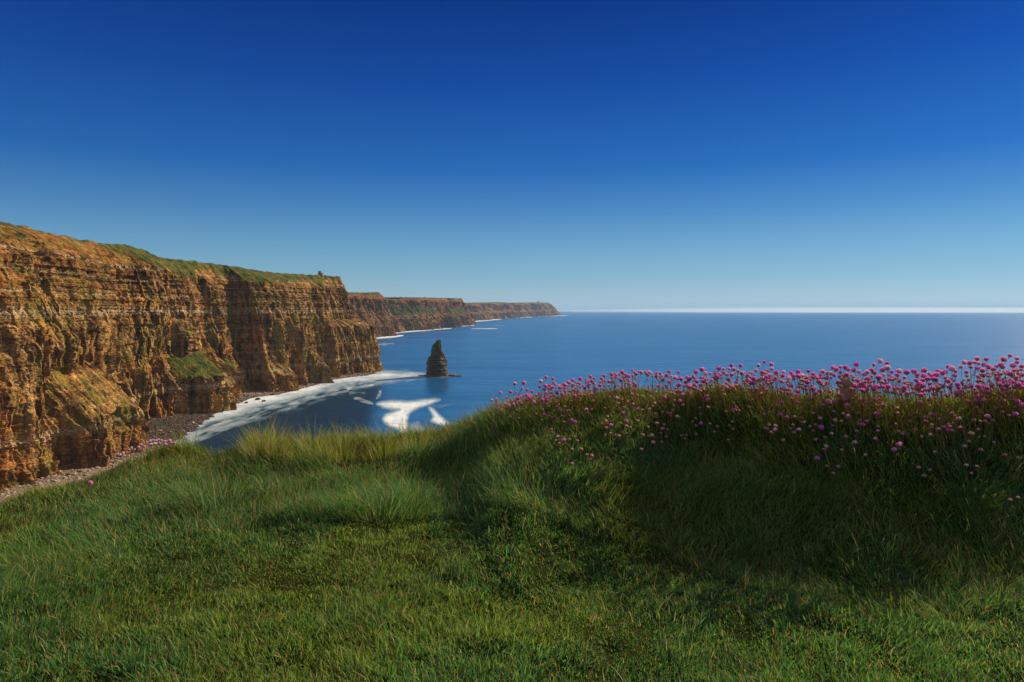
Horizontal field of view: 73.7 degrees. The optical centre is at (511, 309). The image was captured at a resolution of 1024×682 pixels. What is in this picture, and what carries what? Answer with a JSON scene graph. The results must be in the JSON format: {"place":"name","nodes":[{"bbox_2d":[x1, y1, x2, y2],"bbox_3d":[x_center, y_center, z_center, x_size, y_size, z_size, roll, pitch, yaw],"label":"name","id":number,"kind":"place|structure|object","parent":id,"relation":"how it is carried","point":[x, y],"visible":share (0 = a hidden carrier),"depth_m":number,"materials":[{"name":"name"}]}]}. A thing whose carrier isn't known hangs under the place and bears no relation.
{"place":"outdoors","nodes":[
{"label":"outdoors","id":0,"kind":"place"},
{"bbox_2d":[0,372,376,502],"bbox_3d":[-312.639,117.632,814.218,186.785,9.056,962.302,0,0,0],"label":"shingle","id":1,"kind":"object","parent":0,"point":[187,426],"visible":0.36,"depth_m":662.10,"materials":[{"name":"grey gravel"}]},
{"bbox_2d":[0,222,383,492],"bbox_3d":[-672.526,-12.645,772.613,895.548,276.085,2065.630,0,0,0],"label":"cliff","id":2,"kind":"structure","parent":0,"point":[106,350],"depth_m":709.48,"materials":[{"name":"brown stone"}]},
{"bbox_2d":[347,292,396,337],"bbox_3d":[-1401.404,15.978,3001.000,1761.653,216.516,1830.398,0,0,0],"label":"cliff","id":3,"kind":"structure","parent":0,"point":[370,308],"depth_m":2971.92,"materials":[{"name":"brown stone"}]},
{"bbox_2d":[384,297,475,331],"bbox_3d":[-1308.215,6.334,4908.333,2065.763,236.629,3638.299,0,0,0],"label":"cliff","id":4,"kind":"structure","parent":0,"point":[405,314],"depth_m":4140.83,"materials":[{"name":"brown stone"}]},
{"bbox_2d":[0,377,1023,681],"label":"ground","id":5,"kind":"structure","parent":0,"point":[544,578],"depth_m":3.59,"materials":[{"name":"green plant"}]},
{"bbox_2d":[697,367,704,401],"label":"thrift flower","id":6,"kind":"object","parent":5,"relation":"on","point":[701,369],"visible":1,"depth_m":5.05,"materials":[{"name":"pink plant"}]},
{"bbox_2d":[729,363,733,414],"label":"thrift flower","id":7,"kind":"object","parent":5,"relation":"on","point":[731,365],"visible":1,"depth_m":4.78,"materials":[{"name":"pink plant"}]},
{"bbox_2d":[731,367,755,403],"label":"thrift flower","id":8,"kind":"object","parent":5,"relation":"on","point":[733,368],"visible":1,"depth_m":4.81,"materials":[{"name":"pink plant"}]},
{"bbox_2d":[495,368,1023,512],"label":"thrift flowers","id":9,"kind":"object","parent":5,"relation":"on","point":[959,393],"visible":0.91,"depth_m":4.40,"materials":[{"name":"pink plant"}]},
{"bbox_2d":[755,370,778,413],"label":"thrift flower","id":10,"kind":"object","parent":5,"relation":"on","point":[776,372],"visible":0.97,"depth_m":4.56,"materials":[{"name":"pink plant"}]},
{"bbox_2d":[759,370,785,416],"bbox_3d":[1.742,0.579,4.577,0.133,0.362,0.028,3,14,0],"label":"thrift flower","id":11,"kind":"object","parent":5,"relation":"on","point":[783,371],"visible":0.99,"depth_m":4.55,"materials":[{"name":"pink plant"}]},
{"bbox_2d":[774,369,800,406],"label":"thrift flower","id":12,"kind":"object","parent":5,"relation":"on","point":[798,371],"visible":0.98,"depth_m":4.58,"materials":[{"name":"pink plant"}]},
{"bbox_2d":[818,425,823,435],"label":"thrift flower","id":13,"kind":"object","parent":5,"relation":"on","point":[820,427],"visible":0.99,"depth_m":4.24,"materials":[{"name":"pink plant"}]},
{"bbox_2d":[823,367,838,393],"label":"thrift flower","id":14,"kind":"object","parent":5,"relation":"on","point":[835,369],"visible":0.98,"depth_m":4.51,"materials":[{"name":"pink plant"}]},
{"bbox_2d":[831,365,847,406],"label":"thrift flower","id":15,"kind":"object","parent":5,"relation":"on","point":[844,367],"visible":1,"depth_m":4.44,"materials":[{"name":"pink plant"}]},
{"bbox_2d":[841,377,855,404],"bbox_3d":[2.211,0.548,4.484,0.109,0.215,0.074,0,0,0],"label":"upright stone","id":16,"kind":"object","parent":5,"relation":"on","point":[844,380],"visible":0.32,"depth_m":4.45,"materials":[{"name":"grey stone"}]},
{"bbox_2d":[853,362,869,394],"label":"thrift flower","id":17,"kind":"object","parent":5,"relation":"on","point":[855,364],"visible":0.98,"depth_m":4.47,"materials":[{"name":"pink plant"}]},
{"bbox_2d":[869,368,873,419],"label":"thrift flower","id":18,"kind":"object","parent":5,"relation":"on","point":[871,370],"visible":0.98,"depth_m":4.25,"materials":[{"name":"pink plant"}]},
{"bbox_2d":[872,371,876,405],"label":"thrift flower","id":19,"kind":"object","parent":5,"relation":"on","point":[874,373],"visible":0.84,"depth_m":4.39,"materials":[{"name":"pink plant"}]},
{"bbox_2d":[879,367,892,416],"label":"thrift flower","id":20,"kind":"object","parent":5,"relation":"on","point":[881,369],"visible":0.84,"depth_m":4.28,"materials":[{"name":"pink plant"}]},
{"bbox_2d":[883,365,903,428],"bbox_3d":[2.357,0.535,4.198,0.121,0.380,0.042,-23,-15,0],"label":"thrift flower","id":21,"kind":"object","parent":5,"relation":"on","point":[887,367],"visible":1,"depth_m":4.23,"materials":[{"name":"pink plant"}]},
{"bbox_2d":[903,369,923,425],"bbox_3d":[2.461,0.545,4.171,0.038,0.364,0.038,-6,-20,0],"label":"thrift flower","id":22,"kind":"object","parent":5,"relation":"on","point":[907,372],"visible":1,"depth_m":4.21,"materials":[{"name":"pink plant"}]},
{"bbox_2d":[913,372,919,412],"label":"thrift flower","id":23,"kind":"object","parent":5,"relation":"on","point":[916,374],"visible":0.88,"depth_m":4.29,"materials":[{"name":"pink plant"}]},
{"bbox_2d":[911,369,925,414],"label":"thrift flower","id":24,"kind":"object","parent":5,"relation":"on","point":[914,371],"visible":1,"depth_m":4.20,"materials":[{"name":"pink plant"}]},
{"bbox_2d":[920,368,941,419],"bbox_3d":[2.627,0.520,4.251,0.076,0.327,0.064,-20,-27,0],"label":"thrift flower","id":25,"kind":"object","parent":5,"relation":"on","point":[923,370],"visible":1,"depth_m":4.29,"materials":[{"name":"pink plant"}]},
{"bbox_2d":[928,371,939,418],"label":"thrift flower","id":26,"kind":"object","parent":5,"relation":"on","point":[936,374],"visible":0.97,"depth_m":4.19,"materials":[{"name":"pink plant"}]},
{"bbox_2d":[922,360,966,405],"bbox_3d":[2.736,0.481,4.336,0.112,0.396,0.034,21,18,0],"label":"thrift flower","id":27,"kind":"object","parent":5,"relation":"on","point":[963,361],"visible":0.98,"depth_m":4.28,"materials":[{"name":"pink plant"}]},
{"bbox_2d":[948,366,955,405],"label":"thrift flower","id":28,"kind":"object","parent":5,"relation":"on","point":[951,368],"visible":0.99,"depth_m":4.21,"materials":[{"name":"pink plant"}]},
{"bbox_2d":[953,370,957,414],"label":"thrift flower","id":29,"kind":"object","parent":5,"relation":"on","point":[955,371],"visible":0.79,"depth_m":4.28,"materials":[{"name":"pink plant"}]},
{"bbox_2d":[945,363,986,398],"bbox_3d":[2.894,0.481,4.378,0.102,0.356,0.039,22,20,0],"label":"thrift flower","id":30,"kind":"object","parent":5,"relation":"on","point":[983,364],"visible":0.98,"depth_m":4.32,"materials":[{"name":"pink plant"}]},
{"bbox_2d":[967,361,975,414],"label":"thrift flower","id":31,"kind":"object","parent":5,"relation":"on","point":[969,362],"visible":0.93,"depth_m":4.33,"materials":[{"name":"pink plant"}]},
{"bbox_2d":[969,356,979,407],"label":"thrift flower","id":32,"kind":"object","parent":5,"relation":"on","point":[977,358],"visible":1,"depth_m":4.36,"materials":[{"name":"pink plant"}]},
{"bbox_2d":[973,368,985,415],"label":"thrift flower","id":33,"kind":"object","parent":5,"relation":"on","point":[982,370],"visible":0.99,"depth_m":4.31,"materials":[{"name":"pink plant"}]},
{"bbox_2d":[972,360,998,417],"bbox_3d":[2.962,0.500,4.266,0.027,0.375,0.033,-14,-16,0],"label":"thrift flower","id":34,"kind":"object","parent":5,"relation":"on","point":[974,362],"visible":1,"depth_m":4.30,"materials":[{"name":"pink plant"}]},
{"bbox_2d":[984,357,988,413],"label":"thrift flower","id":35,"kind":"object","parent":5,"relation":"on","point":[986,358],"visible":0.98,"depth_m":4.32,"materials":[{"name":"pink plant"}]},
{"bbox_2d":[979,356,1006,395],"bbox_3d":[3.098,0.442,4.408,0.095,0.330,0.050,27,-6,0],"label":"thrift flower","id":36,"kind":"object","parent":5,"relation":"on","point":[1003,358],"visible":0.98,"depth_m":4.42,"materials":[{"name":"pink plant"}]},
{"bbox_2d":[990,367,1001,425],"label":"thrift flower","id":37,"kind":"object","parent":5,"relation":"on","point":[993,369],"visible":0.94,"depth_m":4.25,"materials":[{"name":"pink plant"}]},
{"bbox_2d":[1009,362,1016,367],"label":"thrift flower","id":38,"kind":"object","parent":5,"relation":"on","point":[1012,365],"visible":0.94,"depth_m":4.48,"materials":[{"name":"pink plant"}]},
{"bbox_2d":[0,0,1023,309],"label":"sky","id":39,"kind":"structure","parent":0,"point":[564,154],"materials":[{"name":"blue"}]},
{"bbox_2d":[465,302,562,320],"bbox_3d":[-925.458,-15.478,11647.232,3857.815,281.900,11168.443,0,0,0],"label":"cliff","id":40,"kind":"structure","parent":0,"point":[489,310],"depth_m":9230.79,"materials":[{"name":"brown stone"}]},
{"bbox_2d":[175,310,1023,454],"bbox_3d":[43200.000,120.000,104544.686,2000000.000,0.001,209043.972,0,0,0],"label":"sea","id":41,"kind":"structure","parent":0,"point":[485,359],"depth_m":1770.03,"materials":[{"name":"liquid"}]},
{"bbox_2d":[425,339,447,376],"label":"sea stack","id":42,"kind":"object","parent":41,"relation":"in","point":[436,363],"visible":0.99,"depth_m":1213.08,"materials":[{"name":"stone"}]}
]}

